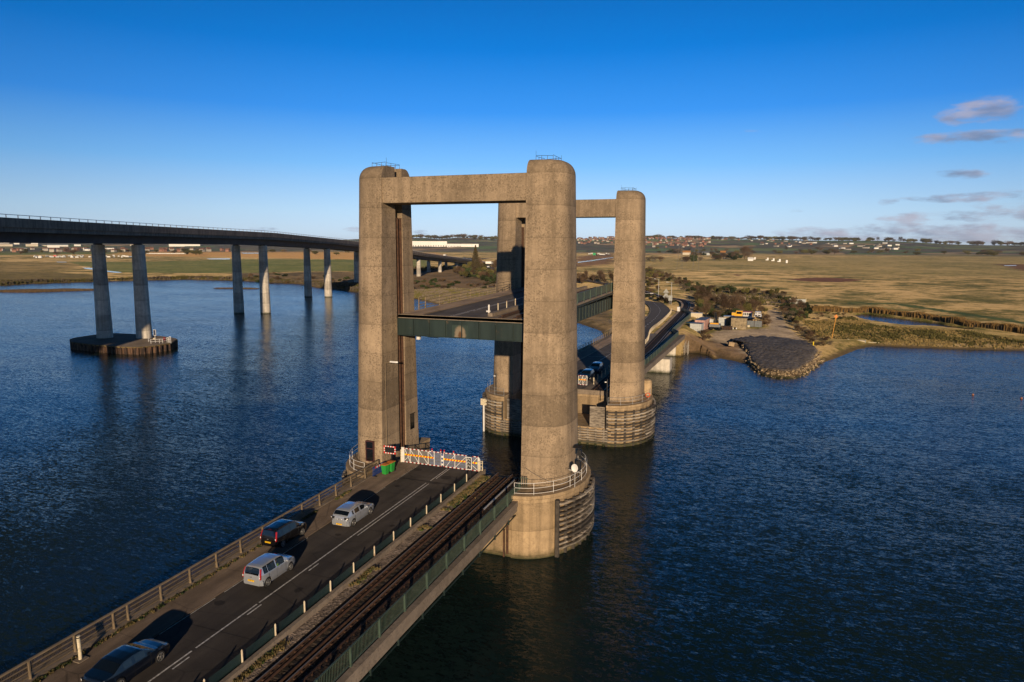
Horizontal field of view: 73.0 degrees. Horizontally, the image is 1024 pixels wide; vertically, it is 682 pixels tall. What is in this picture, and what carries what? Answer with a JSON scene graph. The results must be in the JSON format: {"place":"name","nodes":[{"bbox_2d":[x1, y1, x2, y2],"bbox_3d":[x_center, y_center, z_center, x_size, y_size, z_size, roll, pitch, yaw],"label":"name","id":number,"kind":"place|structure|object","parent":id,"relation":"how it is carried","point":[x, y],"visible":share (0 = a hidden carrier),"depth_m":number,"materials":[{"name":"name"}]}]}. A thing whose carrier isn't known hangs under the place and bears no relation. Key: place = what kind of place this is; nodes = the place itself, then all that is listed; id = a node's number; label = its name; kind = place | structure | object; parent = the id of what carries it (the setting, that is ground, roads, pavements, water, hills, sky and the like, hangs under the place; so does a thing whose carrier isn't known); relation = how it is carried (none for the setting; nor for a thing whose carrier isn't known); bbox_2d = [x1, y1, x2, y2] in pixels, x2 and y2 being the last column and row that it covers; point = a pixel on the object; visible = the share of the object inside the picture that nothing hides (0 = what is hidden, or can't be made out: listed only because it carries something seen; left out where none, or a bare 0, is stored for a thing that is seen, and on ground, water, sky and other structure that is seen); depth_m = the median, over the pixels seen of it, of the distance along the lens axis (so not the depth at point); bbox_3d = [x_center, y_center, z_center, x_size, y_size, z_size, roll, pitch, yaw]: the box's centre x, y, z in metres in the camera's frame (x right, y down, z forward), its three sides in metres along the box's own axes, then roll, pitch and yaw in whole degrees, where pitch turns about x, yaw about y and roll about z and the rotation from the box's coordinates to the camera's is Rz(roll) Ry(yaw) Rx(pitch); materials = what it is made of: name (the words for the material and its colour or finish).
{"place":"outdoors","nodes":[
{"label":"outdoors","id":0,"kind":"place"},
{"bbox_2d":[0,288,93,292],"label":"mud bank","id":1,"kind":"structure","parent":0,"point":[42,290],"depth_m":406.81,"materials":[{"name":"brown soil"}]},
{"bbox_2d":[216,287,258,288],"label":"mud bank","id":2,"kind":"structure","parent":0,"point":[232,288],"depth_m":437.59,"materials":[{"name":"soil"}]},
{"bbox_2d":[260,519,306,547],"bbox_3d":[-17.867,14.834,54.269,2.030,1.598,3.880,3,10,20],"label":"estate car","id":3,"kind":"object","parent":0,"point":[280,533],"visible":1,"depth_m":53.08,"materials":[{"name":"black paint"}]},
{"bbox_2d":[128,464,477,681],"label":"road","id":4,"kind":"structure","parent":0,"point":[211,656],"depth_m":46.81,"materials":[{"name":"grey asphalt"}]},
{"bbox_2d":[81,638,169,681],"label":"saloon car","id":5,"kind":"object","parent":4,"relation":"on","point":[125,662],"visible":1,"depth_m":37.32,"materials":[{"name":"blue paint"}]},
{"bbox_2d":[214,600,224,605],"bbox_3d":[-19.131,17.142,45.246,0.671,0.011,0.672,-3,9,-22],"label":"road patch","id":6,"kind":"object","parent":4,"relation":"on","point":[220,602],"visible":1,"depth_m":45.30,"materials":[{"name":"grey asphalt"}]},
{"bbox_2d":[242,553,294,586],"bbox_3d":[-17.018,15.800,48.641,2.030,1.598,3.880,3,10,20],"label":"estate car","id":7,"kind":"object","parent":4,"relation":"on","point":[264,569],"visible":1,"depth_m":47.61,"materials":[{"name":"silver metal"}]},
{"bbox_2d":[148,466,448,681],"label":"road marking","id":8,"kind":"object","parent":4,"relation":"on","point":[290,579],"visible":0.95,"depth_m":48.15,"materials":[{"name":"paint"}]},
{"bbox_2d":[294,587,302,592],"bbox_3d":[-14.487,16.878,46.862,0.495,0.015,0.753,3,8,20],"label":"road patch","id":9,"kind":"object","parent":4,"relation":"on","point":[299,589],"visible":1,"depth_m":46.93,"materials":[{"name":"grey asphalt"}]},
{"bbox_2d":[180,477,457,642],"bbox_3d":[-12.649,15.666,54.572,7.080,0.505,27.440,3,8,20],"label":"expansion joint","id":10,"kind":"object","parent":4,"relation":"on","point":[328,577],"visible":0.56,"depth_m":55.84,"materials":[{"name":"rubber"}]},
{"bbox_2d":[205,477,465,681],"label":"chain link fence","id":11,"kind":"object","parent":4,"relation":"on","point":[307,606],"visible":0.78,"depth_m":45.41,"materials":[{"name":"grey metal"}]},
{"bbox_2d":[331,501,373,526],"bbox_3d":[-13.357,14.308,58.371,2.060,1.516,4.341,3,10,20],"label":"hatchback car","id":12,"kind":"object","parent":4,"relation":"on","point":[349,513],"visible":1,"depth_m":57.05,"materials":[{"name":"silver metal"}]},
{"bbox_2d":[443,450,482,471],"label":"barrier gate","id":13,"kind":"structure","parent":4,"relation":"on","point":[479,465],"depth_m":70.16,"materials":[{"name":"white metal"}]},
{"bbox_2d":[466,457,471,478],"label":"traffic signal","id":14,"kind":"object","parent":4,"relation":"on","point":[468,463],"visible":1,"depth_m":67.61,"materials":[{"name":"white metal"}]},
{"bbox_2d":[0,253,1023,681],"bbox_3d":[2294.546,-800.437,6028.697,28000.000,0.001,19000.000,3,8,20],"label":"water","id":15,"kind":"structure","parent":0,"point":[854,515],"depth_m":79.66,"materials":[{"name":"blue liquid"}]},
{"bbox_2d":[70,333,177,354],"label":"pier island","id":16,"kind":"structure","parent":15,"relation":"in","point":[123,343],"depth_m":183.03,"materials":[{"name":"concrete"}]},
{"bbox_2d":[342,155,594,558],"bbox_3d":[-4.584,1.733,70.022,26.476,39.880,14.278,3,8,20],"label":"bridge portal","id":17,"kind":"object","parent":15,"relation":"in","point":[553,517],"visible":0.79,"depth_m":64.92,"materials":[{"name":"concrete"}]},
{"bbox_2d":[14,459,517,681],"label":"approach span","id":18,"kind":"object","parent":17,"relation":"on","point":[373,654],"visible":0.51,"depth_m":45.80,"materials":[{"name":"concrete"}]},
{"bbox_2d":[0,460,378,681],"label":"bridge parapet","id":19,"kind":"structure","parent":18,"relation":"on","point":[159,596],"depth_m":45.17,"materials":[{"name":"paint"}]},
{"bbox_2d":[33,460,418,681],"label":"footway","id":20,"kind":"structure","parent":18,"relation":"on","point":[169,614],"depth_m":46.28,"materials":[{"name":"asphalt"}]},
{"bbox_2d":[72,635,88,663],"bbox_3d":[-24.387,17.338,39.022,0.550,1.440,0.600,3,8,20],"label":"bollard","id":21,"kind":"object","parent":20,"relation":"on","point":[81,658],"visible":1,"depth_m":38.97,"materials":[{"name":"beige paint"}]},
{"bbox_2d":[31,490,350,681],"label":"weeds","id":22,"kind":"object","parent":20,"relation":"on","point":[158,607],"visible":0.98,"depth_m":44.51,"materials":[{"name":"green plant"}]},
{"bbox_2d":[372,462,383,476],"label":"plastic barrier","id":23,"kind":"object","parent":20,"relation":"on","point":[379,470],"visible":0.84,"depth_m":68.89,"materials":[{"name":"red paint"}]},
{"bbox_2d":[381,462,389,474],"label":"wheelie bin","id":24,"kind":"object","parent":20,"relation":"on","point":[385,466],"visible":1,"depth_m":68.82,"materials":[{"name":"green plastic"}]},
{"bbox_2d":[386,460,394,471],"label":"wheelie bin","id":25,"kind":"object","parent":20,"relation":"on","point":[392,466],"visible":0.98,"depth_m":69.59,"materials":[{"name":"green plastic"}]},
{"bbox_2d":[239,475,489,681],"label":"ballast","id":26,"kind":"structure","parent":18,"relation":"on","point":[296,635],"depth_m":45.95,"materials":[{"name":"grey gravel"}]},
{"bbox_2d":[233,475,490,681],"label":"weeds","id":27,"kind":"object","parent":26,"relation":"on","point":[280,646],"visible":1,"depth_m":49.31,"materials":[{"name":"plant"}]},
{"bbox_2d":[250,472,520,681],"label":"railway track","id":28,"kind":"structure","parent":18,"relation":"on","point":[303,645],"depth_m":46.44,"materials":[{"name":"metal"}]},
{"bbox_2d":[384,445,395,459],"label":"warning signal","id":29,"kind":"object","parent":18,"relation":"on","point":[391,450],"visible":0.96,"depth_m":70.41,"materials":[{"name":"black metal"}]},
{"bbox_2d":[385,361,397,460],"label":"street lamp","id":30,"kind":"object","parent":18,"relation":"on","point":[386,406],"visible":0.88,"depth_m":70.23,"materials":[{"name":"metal"}]},
{"bbox_2d":[314,477,527,681],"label":"bridge railing","id":31,"kind":"object","parent":18,"relation":"on","point":[402,598],"visible":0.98,"depth_m":45.38,"materials":[{"name":"metal"}]},
{"bbox_2d":[400,447,442,466],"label":"barrier gate","id":32,"kind":"structure","parent":18,"relation":"on","point":[402,453],"depth_m":71.89,"materials":[{"name":"white metal"}]},
{"bbox_2d":[569,464,581,486],"bbox_3d":[5.890,12.531,64.369,1.309,2.300,0.270,3,8,20],"label":"satellite dish","id":33,"kind":"object","parent":17,"relation":"on","point":[574,467],"visible":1,"depth_m":64.23,"materials":[{"name":"white paint"}]},
{"bbox_2d":[573,445,581,479],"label":"navigation signal","id":34,"kind":"object","parent":17,"relation":"on","point":[579,453],"visible":0.96,"depth_m":66.29,"materials":[{"name":"black plastic"}]},
{"bbox_2d":[482,188,655,446],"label":"bridge portal","id":35,"kind":"object","parent":15,"relation":"in","point":[623,415],"visible":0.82,"depth_m":99.57,"materials":[{"name":"concrete"}]},
{"bbox_2d":[481,399,486,430],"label":"tide board","id":36,"kind":"object","parent":35,"relation":"attached to","point":[483,402],"visible":1,"depth_m":105.46,"materials":[{"name":"white paint"}]},
{"bbox_2d":[397,279,613,341],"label":"lifting span","id":37,"kind":"object","parent":35,"relation":"on","point":[497,316],"visible":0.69,"depth_m":71.46,"materials":[{"name":"metal"}]},
{"bbox_2d":[644,379,651,394],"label":"concrete post","id":38,"kind":"object","parent":35,"relation":"on","point":[647,384],"visible":0.64,"depth_m":104.21,"materials":[{"name":"beige concrete"}]},
{"bbox_2d":[522,333,684,395],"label":"approach span","id":39,"kind":"object","parent":15,"relation":"in","point":[660,362],"visible":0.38,"depth_m":154.22,"materials":[{"name":"concrete"}]},
{"bbox_2d":[577,319,611,351],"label":"bridge parapet","id":40,"kind":"structure","parent":39,"relation":"on","point":[607,333],"depth_m":161.05,"materials":[{"name":"paint"}]},
{"bbox_2d":[577,316,646,360],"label":"footway","id":41,"kind":"structure","parent":39,"relation":"on","point":[590,350],"depth_m":149.39,"materials":[{"name":"concrete"}]},
{"bbox_2d":[645,308,690,364],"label":"bridge railing","id":42,"kind":"object","parent":39,"relation":"on","point":[664,345],"visible":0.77,"depth_m":166.52,"materials":[{"name":"metal"}]},
{"bbox_2d":[684,341,688,353],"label":"pole frame","id":43,"kind":"object","parent":15,"relation":"in","point":[687,346],"visible":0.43,"depth_m":181.15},
{"bbox_2d":[0,237,1023,363],"bbox_3d":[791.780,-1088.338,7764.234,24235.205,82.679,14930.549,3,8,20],"label":"land","id":44,"kind":"structure","parent":0,"point":[955,280],"depth_m":639.72,"materials":[{"name":"plant"}]},
{"bbox_2d":[47,244,67,247],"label":"industrial unit","id":45,"kind":"object","parent":44,"relation":"on","point":[55,245],"visible":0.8,"depth_m":2873.30,"materials":[{"name":"white metal"}]},
{"bbox_2d":[169,244,184,246],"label":"industrial unit","id":46,"kind":"object","parent":44,"relation":"on","point":[170,245],"visible":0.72,"depth_m":3221.93,"materials":[{"name":"white metal"}]},
{"bbox_2d":[0,275,358,290],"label":"marsh grass","id":47,"kind":"structure","parent":44,"relation":"on","point":[353,286],"depth_m":499.07,"materials":[{"name":"green plant"}]},
{"bbox_2d":[0,214,475,338],"bbox_3d":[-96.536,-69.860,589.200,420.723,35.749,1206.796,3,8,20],"label":"viaduct","id":48,"kind":"object","parent":44,"relation":"on","point":[29,230],"visible":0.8,"depth_m":192.28,"materials":[{"name":"concrete"}]},
{"bbox_2d":[412,241,446,246],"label":"warehouse","id":49,"kind":"structure","parent":44,"relation":"on","point":[432,243],"depth_m":3353.41,"materials":[{"name":"white metal"}]},
{"bbox_2d":[414,287,494,303],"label":"marsh grass","id":50,"kind":"structure","parent":44,"relation":"on","point":[418,293],"depth_m":369.80,"materials":[{"name":"brown plant"}]},
{"bbox_2d":[447,244,478,246],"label":"warehouse","id":51,"kind":"structure","parent":44,"relation":"on","point":[461,245],"depth_m":3276.01,"materials":[{"name":"white metal"}]},
{"bbox_2d":[470,245,480,268],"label":"pointed tree","id":52,"kind":"object","parent":44,"relation":"on","point":[476,263],"visible":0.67,"depth_m":679.62,"materials":[{"name":"green plant"}]},
{"bbox_2d":[483,261,694,333],"bbox_3d":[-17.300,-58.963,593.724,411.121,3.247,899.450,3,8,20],"label":"ballast","id":53,"kind":"structure","parent":44,"relation":"on","point":[692,306],"depth_m":244.90,"materials":[{"name":"gravel"}]},
{"bbox_2d":[577,278,690,390],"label":"railway track","id":54,"kind":"structure","parent":53,"relation":"on","point":[653,344],"depth_m":173.89,"materials":[{"name":"metal"}]},
{"bbox_2d":[607,270,613,282],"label":"bare tree","id":55,"kind":"object","parent":44,"relation":"on","point":[611,275],"visible":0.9,"depth_m":480.59,"materials":[{"name":"brown plant"}]},
{"bbox_2d":[676,239,684,268],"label":"electricity pylon","id":56,"kind":"object","parent":44,"relation":"on","point":[681,250],"visible":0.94,"depth_m":770.14,"materials":[{"name":"metal"}]},
{"bbox_2d":[679,256,692,261],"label":"twiggy bush","id":57,"kind":"object","parent":44,"relation":"on","point":[685,258],"visible":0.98,"depth_m":1105.89,"materials":[{"name":"brown plant"}]},
{"bbox_2d":[689,255,697,261],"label":"evergreen bush","id":58,"kind":"object","parent":44,"relation":"on","point":[693,256],"visible":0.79,"depth_m":1141.51,"materials":[{"name":"green plant"}]},
{"bbox_2d":[689,312,702,317],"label":"flat roof shed","id":59,"kind":"structure","parent":44,"relation":"on","point":[696,315],"depth_m":241.77,"materials":[{"name":"beige paint"}]},
{"bbox_2d":[690,322,703,332],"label":"storage container","id":60,"kind":"object","parent":44,"relation":"on","point":[697,326],"visible":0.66,"depth_m":206.64,"materials":[{"name":"white metal"}]},
{"bbox_2d":[692,238,701,270],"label":"electricity pylon","id":61,"kind":"object","parent":44,"relation":"on","point":[698,252],"visible":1,"depth_m":727.91,"materials":[{"name":"metal"}]},
{"bbox_2d":[696,298,703,306],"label":"olive tree","id":62,"kind":"object","parent":44,"relation":"on","point":[699,301],"visible":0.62,"depth_m":274.09,"materials":[{"name":"green plant"}]},
{"bbox_2d":[694,293,705,303],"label":"bare tree","id":63,"kind":"object","parent":44,"relation":"on","point":[702,295],"visible":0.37,"depth_m":283.06,"materials":[{"name":"brown plant"}]},
{"bbox_2d":[695,317,710,329],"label":"storage container","id":64,"kind":"object","parent":44,"relation":"on","point":[705,321],"visible":0.52,"depth_m":215.35,"materials":[{"name":"metal"}]},
{"bbox_2d":[699,302,713,316],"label":"bare tree","id":65,"kind":"object","parent":44,"relation":"on","point":[705,308],"visible":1,"depth_m":254.57,"materials":[{"name":"brown plant"}]},
{"bbox_2d":[701,287,713,296],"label":"bare tree","id":66,"kind":"object","parent":44,"relation":"on","point":[707,292],"visible":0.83,"depth_m":326.84,"materials":[{"name":"brown plant"}]},
{"bbox_2d":[709,312,720,329],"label":"excavator","id":67,"kind":"object","parent":44,"relation":"on","point":[712,324],"visible":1,"depth_m":216.11,"materials":[{"name":"white metal"}]},
{"bbox_2d":[711,310,721,317],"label":"twiggy bush","id":68,"kind":"object","parent":44,"relation":"on","point":[718,312],"visible":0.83,"depth_m":247.84,"materials":[{"name":"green plant"}]},
{"bbox_2d":[713,296,719,307],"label":"bare tree","id":69,"kind":"object","parent":44,"relation":"on","point":[716,298],"visible":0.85,"depth_m":293.68,"materials":[{"name":"brown plant"}]},
{"bbox_2d":[719,317,725,325],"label":"site cabin","id":70,"kind":"object","parent":44,"relation":"on","point":[722,320],"visible":0.83,"depth_m":226.52,"materials":[{"name":"white metal"}]},
{"bbox_2d":[648,266,797,306],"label":"trees","id":71,"kind":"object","parent":44,"relation":"on","point":[765,299],"depth_m":358.93,"materials":[{"name":"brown plant"}]},
{"bbox_2d":[717,292,728,308],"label":"bare tree","id":72,"kind":"object","parent":44,"relation":"on","point":[723,294],"visible":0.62,"depth_m":289.66,"materials":[{"name":"brown plant"}]},
{"bbox_2d":[720,310,730,316],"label":"evergreen bush","id":73,"kind":"object","parent":44,"relation":"on","point":[728,312],"visible":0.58,"depth_m":247.61,"materials":[{"name":"green plant"}]},
{"bbox_2d":[719,296,732,310],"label":"bare tree","id":74,"kind":"object","parent":44,"relation":"on","point":[725,302],"visible":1,"depth_m":265.01,"materials":[{"name":"brown plant"}]},
{"bbox_2d":[722,326,731,329],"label":"metal railing","id":75,"kind":"object","parent":44,"relation":"on","point":[726,327],"visible":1,"depth_m":216.55,"materials":[{"name":"black metal"}]},
{"bbox_2d":[724,315,734,325],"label":"lean to shed","id":76,"kind":"object","parent":44,"relation":"on","point":[728,320],"visible":0.64,"depth_m":226.72,"materials":[{"name":"grey metal"}]},
{"bbox_2d":[726,303,736,310],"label":"twiggy bush","id":77,"kind":"object","parent":44,"relation":"on","point":[732,305],"visible":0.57,"depth_m":273.13,"materials":[{"name":"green plant"}]},
{"bbox_2d":[730,292,743,307],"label":"bare tree","id":78,"kind":"object","parent":44,"relation":"on","point":[736,300],"visible":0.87,"depth_m":275.47,"materials":[{"name":"brown plant"}]},
{"bbox_2d":[732,310,742,315],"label":"tractor cab","id":79,"kind":"object","parent":44,"relation":"on","point":[738,313],"visible":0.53,"depth_m":242.18,"materials":[{"name":"yellow metal"}]},
{"bbox_2d":[731,316,747,328],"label":"block hut","id":80,"kind":"object","parent":44,"relation":"on","point":[738,322],"visible":0.87,"depth_m":219.48,"materials":[{"name":"beige concrete"}]},
{"bbox_2d":[736,245,752,258],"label":"bare tree","id":81,"kind":"object","parent":44,"relation":"on","point":[742,250],"visible":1,"depth_m":1333.71,"materials":[{"name":"brown plant"}]},
{"bbox_2d":[743,303,752,310],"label":"olive tree","id":82,"kind":"object","parent":44,"relation":"on","point":[747,307],"visible":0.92,"depth_m":261.27,"materials":[{"name":"green plant"}]},
{"bbox_2d":[743,311,754,320],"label":"boat cabin","id":83,"kind":"object","parent":44,"relation":"on","point":[749,315],"visible":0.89,"depth_m":240.77,"materials":[{"name":"white paint"}]},
{"bbox_2d":[747,320,762,326],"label":"corrugated gate","id":84,"kind":"structure","parent":44,"relation":"on","point":[754,323],"depth_m":224.95,"materials":[{"name":"metal"}]},
{"bbox_2d":[750,300,761,308],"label":"twiggy bush","id":85,"kind":"object","parent":44,"relation":"on","point":[758,303],"visible":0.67,"depth_m":276.51,"materials":[{"name":"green plant"}]},
{"bbox_2d":[754,311,761,320],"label":"cabin cruiser","id":86,"kind":"object","parent":44,"relation":"on","point":[757,314],"visible":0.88,"depth_m":234.93,"materials":[{"name":"white paint"}]},
{"bbox_2d":[732,335,820,378],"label":"gravel spit","id":87,"kind":"structure","parent":44,"relation":"attached to","point":[782,355],"depth_m":170.40,"materials":[{"name":"grey gravel"}]},
{"bbox_2d":[741,345,824,378],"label":"rubble","id":88,"kind":"object","parent":87,"relation":"on","point":[815,355],"visible":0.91,"depth_m":160.97,"materials":[{"name":"stone"}]},
{"bbox_2d":[789,307,798,315],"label":"evergreen bush","id":89,"kind":"object","parent":44,"relation":"on","point":[794,309],"visible":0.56,"depth_m":262.63,"materials":[{"name":"green plant"}]},
{"bbox_2d":[789,322,802,327],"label":"scrubby bush","id":90,"kind":"object","parent":44,"relation":"on","point":[793,324],"visible":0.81,"depth_m":218.19,"materials":[{"name":"brown plant"}]},
{"bbox_2d":[794,316,803,322],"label":"leafy bush","id":91,"kind":"object","parent":44,"relation":"on","point":[798,318],"visible":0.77,"depth_m":235.78,"materials":[{"name":"green plant"}]},
{"bbox_2d":[803,307,812,313],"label":"evergreen bush","id":92,"kind":"object","parent":44,"relation":"on","point":[810,311],"visible":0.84,"depth_m":272.00,"materials":[{"name":"green plant"}]},
{"bbox_2d":[802,316,1023,348],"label":"rough grass","id":93,"kind":"structure","parent":44,"relation":"on","point":[843,330],"depth_m":210.27,"materials":[{"name":"green plant"}]},
{"bbox_2d":[811,306,1023,333],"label":"reeds","id":94,"kind":"object","parent":44,"relation":"on","point":[1006,327],"visible":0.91,"depth_m":250.24,"materials":[{"name":"plant"}]},
{"bbox_2d":[0,0,1023,244],"label":"sky","id":95,"kind":"structure","parent":0,"point":[863,119],"materials":[{"name":"blue"}]},
{"bbox_2d":[578,257,612,262],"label":"creek water","id":96,"kind":"structure","parent":0,"point":[596,259],"depth_m":1278.22,"materials":[{"name":"blue liquid"}]},
{"bbox_2d":[577,303,668,388],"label":"road","id":97,"kind":"structure","parent":0,"point":[662,312],"depth_m":142.15,"materials":[{"name":"grey asphalt"}]},
{"bbox_2d":[578,375,585,384],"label":"barrier gate","id":98,"kind":"structure","parent":97,"relation":"on","point":[581,379],"depth_m":109.06,"materials":[{"name":"white metal"}]},
{"bbox_2d":[579,369,594,380],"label":"hatchback car","id":99,"kind":"object","parent":97,"relation":"on","point":[589,374],"visible":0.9,"depth_m":113.50,"materials":[{"name":"blue paint"}]},
{"bbox_2d":[589,362,603,372],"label":"hatchback car","id":100,"kind":"object","parent":97,"relation":"on","point":[598,367],"visible":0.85,"depth_m":119.75,"materials":[{"name":"blue paint"}]},
{"bbox_2d":[583,304,669,388],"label":"kerb","id":101,"kind":"structure","parent":97,"relation":"on","point":[610,367],"depth_m":118.02,"materials":[{"name":"concrete"}]},
{"bbox_2d":[855,314,968,328],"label":"pond water","id":102,"kind":"structure","parent":0,"point":[871,317],"depth_m":252.19,"materials":[{"name":"blue liquid"}]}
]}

